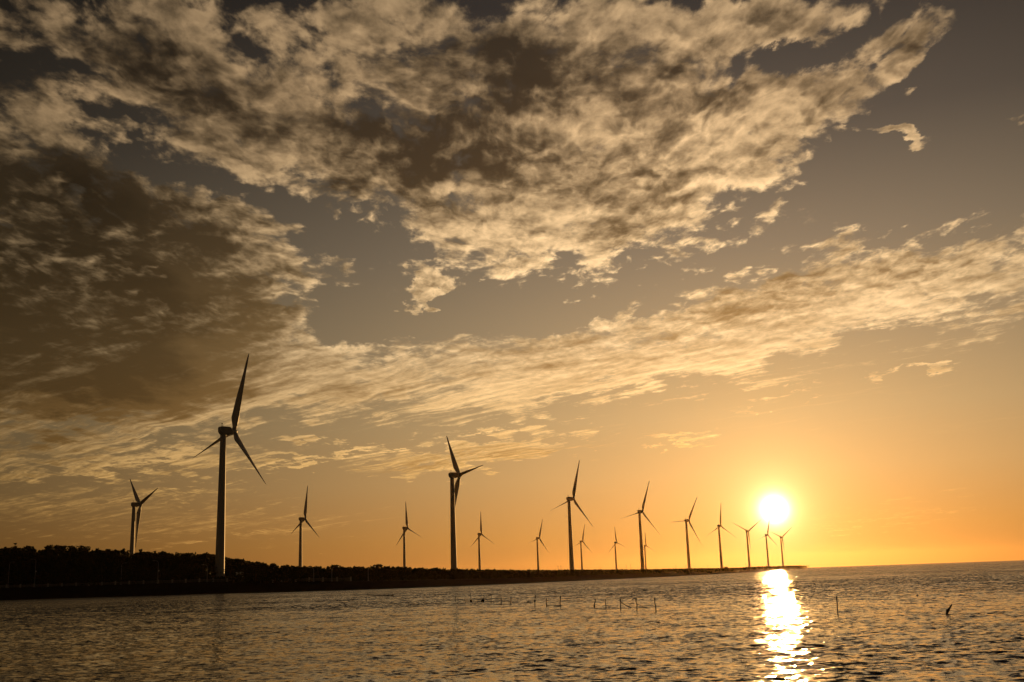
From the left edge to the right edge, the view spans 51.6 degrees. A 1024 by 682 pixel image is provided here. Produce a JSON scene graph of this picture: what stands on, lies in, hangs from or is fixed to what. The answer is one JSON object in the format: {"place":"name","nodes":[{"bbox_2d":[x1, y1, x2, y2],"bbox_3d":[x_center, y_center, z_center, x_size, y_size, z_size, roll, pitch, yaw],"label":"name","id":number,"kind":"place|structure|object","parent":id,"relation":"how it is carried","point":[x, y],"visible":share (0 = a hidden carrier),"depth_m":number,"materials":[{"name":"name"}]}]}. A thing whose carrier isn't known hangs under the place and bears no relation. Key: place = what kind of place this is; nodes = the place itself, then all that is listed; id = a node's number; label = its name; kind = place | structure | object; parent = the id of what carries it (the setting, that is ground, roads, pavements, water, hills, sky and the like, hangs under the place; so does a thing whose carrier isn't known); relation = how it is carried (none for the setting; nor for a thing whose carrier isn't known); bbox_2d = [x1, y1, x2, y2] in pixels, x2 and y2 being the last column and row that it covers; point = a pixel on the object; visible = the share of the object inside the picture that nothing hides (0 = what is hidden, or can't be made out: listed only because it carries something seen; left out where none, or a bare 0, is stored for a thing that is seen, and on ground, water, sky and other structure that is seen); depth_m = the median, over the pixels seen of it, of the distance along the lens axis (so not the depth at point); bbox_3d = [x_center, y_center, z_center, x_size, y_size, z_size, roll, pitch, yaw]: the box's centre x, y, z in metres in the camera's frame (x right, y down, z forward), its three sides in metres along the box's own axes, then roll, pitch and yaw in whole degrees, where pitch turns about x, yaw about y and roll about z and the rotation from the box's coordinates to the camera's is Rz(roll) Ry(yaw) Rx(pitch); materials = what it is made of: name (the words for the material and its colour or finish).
{"place":"outdoors","nodes":[
{"label":"outdoors","id":0,"kind":"place"},
{"bbox_2d":[0,568,808,599],"bbox_3d":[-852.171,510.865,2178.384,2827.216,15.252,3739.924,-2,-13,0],"label":"terrain","id":1,"kind":"structure","parent":0,"point":[112,590],"depth_m":427.47,"materials":[{"name":"soil"}]},
{"bbox_2d":[44,544,57,548],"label":"tree","id":2,"kind":"object","parent":1,"relation":"on","point":[51,546],"visible":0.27,"depth_m":524.30,"materials":[{"name":"green plant"}]},
{"bbox_2d":[129,479,157,557],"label":"wind turbine","id":3,"kind":"object","parent":1,"relation":"on","point":[138,502],"visible":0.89,"depth_m":863.29,"materials":[{"name":"paint"}]},
{"bbox_2d":[201,552,209,576],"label":"tree","id":4,"kind":"object","parent":1,"relation":"on","point":[204,555],"visible":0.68,"depth_m":455.44,"materials":[{"name":"green plant"}]},
{"bbox_2d":[193,354,265,576],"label":"wind turbine","id":5,"kind":"object","parent":1,"relation":"on","point":[224,432],"visible":0.88,"depth_m":463.96,"materials":[{"name":"paint"}]},
{"bbox_2d":[0,545,518,587],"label":"woodland","id":6,"kind":"object","parent":1,"relation":"on","point":[61,564],"visible":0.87,"depth_m":462.97,"materials":[{"name":"green plant"}]},
{"bbox_2d":[294,486,319,566],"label":"wind turbine","id":7,"kind":"object","parent":1,"relation":"on","point":[302,519],"visible":0.88,"depth_m":1118.19,"materials":[{"name":"paint"}]},
{"bbox_2d":[330,565,339,570],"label":"tree","id":8,"kind":"object","parent":1,"relation":"on","point":[336,568],"visible":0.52,"depth_m":411.29,"materials":[{"name":"green plant"}]},
{"bbox_2d":[372,564,382,569],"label":"tree","id":9,"kind":"object","parent":1,"relation":"on","point":[378,566],"visible":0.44,"depth_m":422.72,"materials":[{"name":"green plant"}]},
{"bbox_2d":[397,502,420,567],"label":"wind turbine","id":10,"kind":"object","parent":1,"relation":"on","point":[404,547],"visible":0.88,"depth_m":1376.37,"materials":[{"name":"paint"}]},
{"bbox_2d":[446,435,482,569],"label":"wind turbine","id":11,"kind":"object","parent":1,"relation":"on","point":[453,490],"visible":0.88,"depth_m":690.12,"materials":[{"name":"paint"}]},
{"bbox_2d":[472,513,492,568],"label":"wind turbine","id":12,"kind":"object","parent":1,"relation":"on","point":[479,556],"visible":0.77,"depth_m":1645.10,"materials":[{"name":"paint"}]},
{"bbox_2d":[536,519,548,569],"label":"wind turbine","id":13,"kind":"object","parent":1,"relation":"on","point":[537,538],"visible":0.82,"depth_m":1900.13,"materials":[{"name":"paint"}]},
{"bbox_2d":[552,460,591,569],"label":"wind turbine","id":14,"kind":"object","parent":1,"relation":"on","point":[571,556],"visible":0.91,"depth_m":940.41,"materials":[{"name":"paint"}]},
{"bbox_2d":[575,525,591,569],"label":"wind turbine","id":15,"kind":"object","parent":1,"relation":"on","point":[581,549],"visible":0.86,"depth_m":2170.73,"materials":[{"name":"paint"}]},
{"bbox_2d":[413,565,808,578],"bbox_3d":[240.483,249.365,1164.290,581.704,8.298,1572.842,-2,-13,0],"label":"scrub","id":16,"kind":"object","parent":1,"relation":"on","point":[495,573],"visible":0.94,"depth_m":467.79,"materials":[{"name":"green plant"}]},
{"bbox_2d":[611,532,626,568],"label":"wind turbine","id":17,"kind":"object","parent":1,"relation":"on","point":[615,551],"visible":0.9,"depth_m":2325.66,"materials":[{"name":"paint"}]},
{"bbox_2d":[627,483,657,568],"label":"wind turbine","id":18,"kind":"object","parent":1,"relation":"on","point":[639,512],"visible":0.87,"depth_m":1173.48,"materials":[{"name":"paint"}]},
{"bbox_2d":[639,536,652,568],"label":"wind turbine","id":19,"kind":"object","parent":1,"relation":"on","point":[645,553],"visible":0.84,"depth_m":2671.67,"materials":[{"name":"paint"}]},
{"bbox_2d":[676,498,698,568],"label":"wind turbine","id":20,"kind":"object","parent":1,"relation":"on","point":[687,545],"visible":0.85,"depth_m":1416.84,"materials":[{"name":"paint"}]},
{"bbox_2d":[708,506,733,567],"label":"wind turbine","id":21,"kind":"object","parent":1,"relation":"on","point":[720,550],"visible":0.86,"depth_m":1624.54,"materials":[{"name":"paint"}]},
{"bbox_2d":[737,523,756,566],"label":"wind turbine","id":22,"kind":"object","parent":1,"relation":"on","point":[747,536],"visible":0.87,"depth_m":1893.60,"materials":[{"name":"paint"}]},
{"bbox_2d":[762,518,777,565],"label":"wind turbine","id":23,"kind":"object","parent":1,"relation":"on","point":[766,535],"visible":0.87,"depth_m":2145.11,"materials":[{"name":"paint"}]},
{"bbox_2d":[772,527,791,565],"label":"wind turbine","id":24,"kind":"object","parent":1,"relation":"on","point":[781,541],"visible":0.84,"depth_m":2339.74,"materials":[{"name":"paint"}]},
{"bbox_2d":[0,560,1023,681],"bbox_3d":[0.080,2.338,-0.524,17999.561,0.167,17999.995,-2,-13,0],"label":"water","id":25,"kind":"structure","parent":0,"point":[885,623],"depth_m":47.54,"materials":[{"name":"black liquid"}]},
{"bbox_2d":[945,604,951,614],"bbox_3d":[20.646,12.727,50.035,0.516,0.586,0.205,3,-13,-20],"label":"driftwood","id":26,"kind":"object","parent":25,"relation":"in","point":[947,610],"visible":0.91,"depth_m":49.97,"materials":[{"name":"brown wood"}]},
{"bbox_2d":[0,0,1023,570],"label":"sky","id":27,"kind":"structure","parent":0,"point":[758,261],"materials":[{"name":"orange"}]},
{"bbox_3d":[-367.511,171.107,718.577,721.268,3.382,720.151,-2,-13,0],"label":"promenade path","id":28,"kind":"structure","parent":0,"visible":0},
{"bbox_2d":[0,577,351,587],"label":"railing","id":29,"kind":"object","parent":28,"relation":"on","point":[322,579],"visible":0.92,"depth_m":435.27,"materials":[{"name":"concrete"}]}
]}

